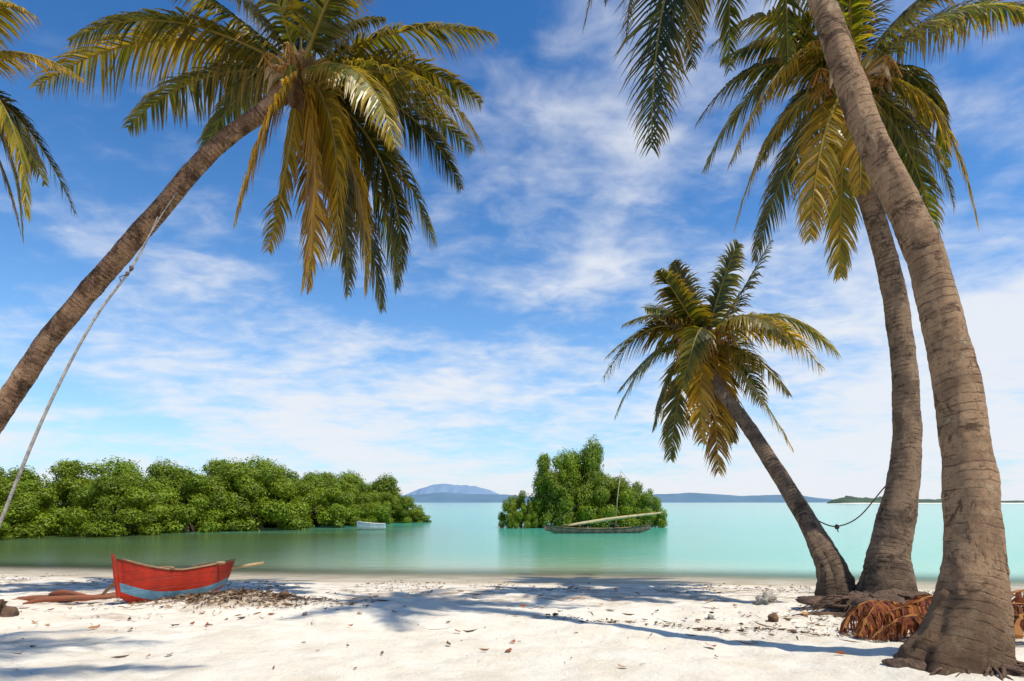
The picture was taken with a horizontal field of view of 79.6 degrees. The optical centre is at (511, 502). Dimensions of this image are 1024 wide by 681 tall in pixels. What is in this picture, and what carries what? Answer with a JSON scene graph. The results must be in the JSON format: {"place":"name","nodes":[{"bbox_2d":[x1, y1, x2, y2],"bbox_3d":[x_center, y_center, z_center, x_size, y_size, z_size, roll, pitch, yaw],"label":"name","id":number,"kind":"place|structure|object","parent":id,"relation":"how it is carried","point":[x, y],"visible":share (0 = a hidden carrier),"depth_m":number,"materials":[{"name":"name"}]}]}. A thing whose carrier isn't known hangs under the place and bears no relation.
{"place":"outdoors","nodes":[
{"label":"outdoors","id":0,"kind":"place"},
{"bbox_2d":[406,484,497,494],"bbox_3d":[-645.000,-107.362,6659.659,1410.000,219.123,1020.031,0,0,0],"label":"hill","id":1,"kind":"structure","parent":0,"point":[451,488],"depth_m":6668.65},
{"bbox_2d":[0,565,1023,680],"bbox_3d":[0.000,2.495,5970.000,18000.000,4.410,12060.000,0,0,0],"label":"ground","id":2,"kind":"structure","parent":0,"point":[70,645],"depth_m":6.46,"materials":[{"name":"white sand"}]},
{"bbox_2d":[0,599,18,616],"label":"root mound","id":3,"kind":"object","parent":2,"relation":"on","point":[8,611],"visible":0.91,"depth_m":7.27,"materials":[{"name":"wood"}]},
{"bbox_2d":[0,0,86,242],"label":"palm tree","id":4,"kind":"object","parent":2,"relation":"on","point":[18,135],"visible":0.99,"depth_m":7.39,"materials":[{"name":"green plant"}]},
{"bbox_2d":[12,595,113,600],"bbox_3d":[-6.900,1.469,9.354,1.603,0.132,0.093,0,0,-2],"label":"wooden spar","id":5,"kind":"object","parent":2,"relation":"on","point":[29,598],"visible":0.28,"depth_m":9.31,"materials":[{"name":"red wood"}]},
{"bbox_2d":[22,595,111,604],"bbox_3d":[-6.501,1.418,9.004,1.106,0.115,0.093,0,0,-17],"label":"wooden spar","id":6,"kind":"object","parent":2,"relation":"on","point":[64,598],"visible":0.98,"depth_m":8.97,"materials":[{"name":"red wood"}]},
{"bbox_2d":[48,589,93,598],"bbox_3d":[-6.599,1.371,9.204,0.908,0.119,0.093,0,0,21],"label":"wooden spar","id":7,"kind":"object","parent":6,"relation":"on","point":[62,592],"visible":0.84,"depth_m":9.21,"materials":[{"name":"red wood"}]},
{"bbox_2d":[53,554,235,602],"bbox_3d":[-5.600,1.234,9.603,2.103,0.821,2.066,-12,-6,31],"label":"wooden rowing boat","id":8,"kind":"object","parent":2,"relation":"on","point":[134,581],"visible":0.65,"depth_m":8.89,"materials":[{"name":"red paint"}]},
{"bbox_2d":[232,561,263,568],"bbox_3d":[-4.677,1.055,9.857,1.302,0.165,0.056,0,0,-27],"label":"wooden pole","id":9,"kind":"object","parent":8,"relation":"on","point":[248,565],"visible":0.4,"depth_m":10.03,"materials":[{"name":"brown wood"}]},
{"bbox_2d":[0,0,499,433],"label":"palm tree","id":10,"kind":"object","parent":2,"relation":"on","point":[331,100],"visible":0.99,"depth_m":9.20,"materials":[{"name":"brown plant"}]},
{"bbox_2d":[0,193,175,526],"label":"mooring rope","id":11,"kind":"object","parent":10,"relation":"attached to","point":[29,449],"visible":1,"depth_m":9.02,"materials":[{"name":"beige fabric"}]},
{"bbox_2d":[279,591,288,597],"bbox_3d":[-3.302,1.342,8.900,0.140,0.124,0.152,0,0,-25],"label":"coconut husk","id":12,"kind":"object","parent":2,"relation":"on","point":[283,594],"visible":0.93,"depth_m":8.85,"materials":[{"name":"brown plant"}]},
{"bbox_2d":[17,588,880,644],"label":"twigs","id":13,"kind":"object","parent":2,"relation":"on","point":[237,592],"visible":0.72,"depth_m":8.34,"materials":[{"name":"brown wood"}]},
{"bbox_2d":[1,573,1014,668],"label":"seaweed wrack","id":14,"kind":"object","parent":2,"relation":"on","point":[198,595],"visible":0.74,"depth_m":8.67,"materials":[{"name":"brown plant"}]},
{"bbox_2d":[0,584,1021,669],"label":"leaf litter","id":15,"kind":"object","parent":2,"relation":"on","point":[509,649],"visible":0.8,"depth_m":7.05,"materials":[{"name":"brown plant"}]},
{"bbox_2d":[707,614,715,619],"bbox_3d":[2.400,1.398,7.404,0.105,0.095,0.083,0,0,0],"label":"stone","id":16,"kind":"object","parent":2,"relation":"on","point":[709,617],"visible":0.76,"depth_m":7.38,"materials":[{"name":"white stone"}]},
{"bbox_2d":[602,238,855,595],"bbox_3d":[3.639,-1.677,11.074,4.337,6.569,5.088,0,0,23],"label":"palm tree","id":17,"kind":"object","parent":2,"relation":"on","point":[708,362],"visible":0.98,"depth_m":11.26,"materials":[{"name":"green plant"}]},
{"bbox_2d":[752,591,777,604],"bbox_3d":[3.594,1.400,8.737,0.359,0.279,0.316,0,0,27],"label":"stone","id":18,"kind":"object","parent":2,"relation":"on","point":[767,598],"visible":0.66,"depth_m":8.68,"materials":[{"name":"white stone"}]},
{"bbox_2d":[768,613,778,621],"bbox_3d":[3.102,1.377,7.302,0.125,0.130,0.173,12,-14,19],"label":"coconut husk","id":19,"kind":"object","parent":2,"relation":"on","point":[773,617],"visible":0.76,"depth_m":7.25,"materials":[{"name":"brown plant"}]},
{"bbox_2d":[582,0,1016,674],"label":"palm tree","id":20,"kind":"object","parent":2,"relation":"on","point":[966,624],"visible":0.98,"depth_m":5.03,"materials":[{"name":"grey plant"}]},
{"bbox_2d":[695,0,1023,593],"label":"palm tree","id":21,"kind":"object","parent":2,"relation":"on","point":[887,564],"visible":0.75,"depth_m":8.36,"materials":[{"name":"green plant"}]},
{"bbox_2d":[819,486,884,531],"bbox_3d":[4.736,0.017,8.548,0.124,0.809,1.286,0,0,-34],"label":"hanging rope","id":22,"kind":"object","parent":21,"relation":"hanging from","point":[837,526],"visible":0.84,"depth_m":8.55,"materials":[{"name":"brown fabric"}]},
{"bbox_2d":[839,600,879,633],"bbox_3d":[3.948,1.229,6.708,1.040,0.326,0.482,0,0,-19],"label":"dead palm frond","id":23,"kind":"object","parent":2,"relation":"on","point":[856,612],"visible":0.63,"depth_m":6.55,"materials":[{"name":"brown plant"}]},
{"bbox_2d":[792,588,929,616],"bbox_3d":[4.512,1.383,7.608,2.055,0.615,1.053,0,0,0],"label":"root mound","id":24,"kind":"object","parent":2,"relation":"on","point":[848,601],"visible":0.42,"depth_m":7.62,"materials":[{"name":"brown wood"},{"name":"bark"}]},
{"bbox_2d":[853,600,909,638],"bbox_3d":[3.831,1.218,6.337,1.101,0.411,0.582,0,0,-19],"label":"dead palm frond","id":25,"kind":"object","parent":2,"relation":"on","point":[878,609],"visible":0.71,"depth_m":6.10,"materials":[{"name":"brown plant"}]},
{"bbox_2d":[855,602,928,641],"bbox_3d":[4.037,1.205,6.205,1.058,0.372,0.547,0,0,-26],"label":"dead palm frond","id":26,"kind":"object","parent":2,"relation":"on","point":[911,608],"visible":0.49,"depth_m":6.11,"materials":[{"name":"brown plant"}]},
{"bbox_2d":[868,614,923,640],"bbox_3d":[3.814,1.221,5.923,0.873,0.292,0.486,0,0,0],"label":"dead palm frond","id":27,"kind":"object","parent":2,"relation":"on","point":[907,622],"visible":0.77,"depth_m":5.79,"materials":[{"name":"brown plant"}]},
{"bbox_2d":[869,594,932,627],"bbox_3d":[4.581,1.227,6.864,1.141,0.362,0.578,0,0,-30],"label":"dead palm frond","id":28,"kind":"object","parent":2,"relation":"on","point":[921,600],"visible":0.2,"depth_m":6.87,"materials":[{"name":"brown plant"}]},
{"bbox_2d":[881,658,1023,680],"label":"root mound","id":29,"kind":"object","parent":2,"relation":"on","point":[1004,671],"visible":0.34,"depth_m":4.42,"materials":[{"name":"plant"}]},
{"bbox_2d":[1011,589,1023,613],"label":"dead palm frond","id":30,"kind":"object","parent":2,"relation":"on","point":[1018,598],"visible":0.17,"depth_m":6.55,"materials":[{"name":"brown plant"}]},
{"bbox_2d":[1012,603,1023,630],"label":"dead palm frond","id":31,"kind":"object","parent":2,"relation":"on","point":[1014,605],"visible":0.09,"depth_m":6.25,"materials":[{"name":"brown plant"}]},
{"bbox_2d":[1014,612,1023,638],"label":"dead palm frond","id":32,"kind":"object","parent":2,"relation":"on","point":[1018,621],"visible":0.54,"depth_m":5.65,"materials":[{"name":"brown plant"}]},
{"bbox_2d":[0,502,1023,578],"bbox_3d":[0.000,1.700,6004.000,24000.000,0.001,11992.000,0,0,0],"label":"water","id":33,"kind":"structure","parent":0,"point":[735,537],"depth_m":24.17,"materials":[{"name":"teal liquid"}]},
{"bbox_2d":[0,521,14,539],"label":"mangrove tree","id":34,"kind":"object","parent":33,"relation":"in","point":[5,526],"visible":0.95,"depth_m":27.78,"materials":[{"name":"green plant"}]},
{"bbox_2d":[0,465,55,534],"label":"mangrove tree","id":35,"kind":"object","parent":33,"relation":"in","point":[28,475],"visible":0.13,"depth_m":33.01,"materials":[{"name":"green plant"}]},
{"bbox_2d":[0,477,76,538],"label":"mangrove tree","id":36,"kind":"object","parent":33,"relation":"in","point":[23,497],"visible":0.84,"depth_m":30.04,"materials":[{"name":"green plant"}]},
{"bbox_2d":[34,455,149,533],"bbox_3d":[-23.898,-0.179,35.840,6.441,5.176,7.701,0,0,34],"label":"mangrove tree","id":37,"kind":"object","parent":33,"relation":"in","point":[64,485],"visible":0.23,"depth_m":34.37,"materials":[{"name":"green plant"}]},
{"bbox_2d":[55,468,175,536],"bbox_3d":[-21.079,0.235,32.709,5.572,4.114,6.638,0,0,-28],"label":"mangrove tree","id":38,"kind":"object","parent":33,"relation":"in","point":[127,494],"visible":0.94,"depth_m":31.34,"materials":[{"name":"green plant"}]},
{"bbox_2d":[134,456,217,529],"bbox_3d":[-21.140,-0.254,38.465,5.695,5.272,6.300,0,0,-42],"label":"mangrove tree","id":39,"kind":"object","parent":33,"relation":"in","point":[164,474],"visible":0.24,"depth_m":37.54,"materials":[{"name":"green plant"}]},
{"bbox_2d":[118,472,249,532],"bbox_3d":[-19.405,0.289,36.480,7.526,4.171,6.682,0,0,-19],"label":"mangrove tree","id":40,"kind":"object","parent":33,"relation":"in","point":[180,520],"visible":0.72,"depth_m":35.32,"materials":[{"name":"green plant"}]},
{"bbox_2d":[199,455,299,526],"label":"mangrove tree","id":41,"kind":"object","parent":33,"relation":"in","point":[212,467],"visible":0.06,"depth_m":42.01,"materials":[{"name":"green plant"}]},
{"bbox_2d":[197,457,313,530],"bbox_3d":[-16.591,-0.220,39.580,8.930,5.351,7.247,0,0,38],"label":"mangrove tree","id":42,"kind":"object","parent":33,"relation":"in","point":[245,479],"visible":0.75,"depth_m":38.08,"materials":[{"name":"green plant"}]},
{"bbox_2d":[260,461,327,524],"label":"mangrove tree","id":43,"kind":"object","parent":33,"relation":"in","point":[293,478],"visible":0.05,"depth_m":46.40,"materials":[{"name":"green plant"}]},
{"bbox_2d":[263,474,364,527],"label":"mangrove tree","id":44,"kind":"object","parent":33,"relation":"in","point":[311,493],"visible":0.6,"depth_m":41.99,"materials":[{"name":"green plant"}]},
{"bbox_2d":[317,469,372,521],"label":"mangrove tree","id":45,"kind":"object","parent":33,"relation":"in","point":[354,479],"visible":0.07,"depth_m":50.27,"materials":[{"name":"green plant"}]},
{"bbox_2d":[313,474,393,525],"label":"mangrove tree","id":46,"kind":"object","parent":33,"relation":"in","point":[375,512],"visible":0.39,"depth_m":46.64,"materials":[{"name":"green plant"}]},
{"bbox_2d":[357,521,385,529],"bbox_3d":[-8.744,1.460,38.182,1.750,0.600,0.800,0,0,-12],"label":"dinghy","id":47,"kind":"object","parent":33,"relation":"on","point":[369,526],"visible":0.88,"depth_m":37.88,"materials":[{"name":"white paint"}]},
{"bbox_2d":[368,472,403,520],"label":"mangrove tree","id":48,"kind":"object","parent":33,"relation":"in","point":[384,484],"visible":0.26,"depth_m":53.55,"materials":[{"name":"green plant"}]},
{"bbox_2d":[366,491,424,522],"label":"mangrove tree","id":49,"kind":"object","parent":33,"relation":"in","point":[404,503],"visible":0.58,"depth_m":51.45,"materials":[{"name":"green plant"}]},
{"bbox_2d":[393,509,430,522],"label":"mangrove tree","id":50,"kind":"object","parent":33,"relation":"in","point":[423,515],"visible":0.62,"depth_m":51.86,"materials":[{"name":"green plant"}]},
{"bbox_2d":[498,489,539,528],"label":"mangrove tree","id":51,"kind":"object","parent":33,"relation":"in","point":[514,517],"visible":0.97,"depth_m":40.57,"materials":[{"name":"green plant"}]},
{"bbox_2d":[525,449,588,527],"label":"mangrove tree","id":52,"kind":"object","parent":33,"relation":"in","point":[552,506],"visible":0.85,"depth_m":40.88,"materials":[{"name":"green plant"}]},
{"bbox_2d":[559,434,611,527],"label":"mangrove tree","id":53,"kind":"object","parent":33,"relation":"in","point":[590,470],"visible":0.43,"depth_m":41.57,"materials":[{"name":"green plant"}]},
{"bbox_2d":[544,471,660,533],"bbox_3d":[4.986,0.024,34.537,6.602,3.552,2.723,0,0,-4],"label":"sailing canoe","id":54,"kind":"object","parent":33,"relation":"on","point":[608,530],"visible":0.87,"depth_m":33.52,"materials":[{"name":"brown wood"}]},
{"bbox_2d":[571,471,645,527],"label":"mangrove tree","id":55,"kind":"object","parent":33,"relation":"in","point":[589,511],"visible":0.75,"depth_m":40.40,"materials":[{"name":"green plant"}]},
{"bbox_2d":[609,480,668,527],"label":"mangrove tree","id":56,"kind":"object","parent":33,"relation":"in","point":[658,520],"visible":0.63,"depth_m":41.09,"materials":[{"name":"green plant"}]},
{"bbox_2d":[0,0,1023,500],"label":"sky","id":57,"kind":"structure","parent":0,"point":[494,345],"materials":[{"name":"blue"}]},
{"bbox_2d":[382,492,832,501],"bbox_3d":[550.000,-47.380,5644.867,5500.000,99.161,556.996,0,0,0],"label":"hill","id":58,"kind":"structure","parent":0,"point":[461,497],"depth_m":5578.69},
{"bbox_2d":[826,496,1023,503],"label":"island","id":59,"kind":"structure","parent":0,"point":[848,499],"depth_m":788.01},
{"bbox_2d":[828,503,1023,503],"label":"island beach","id":60,"kind":"structure","parent":0,"point":[918,503],"depth_m":746.02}
]}

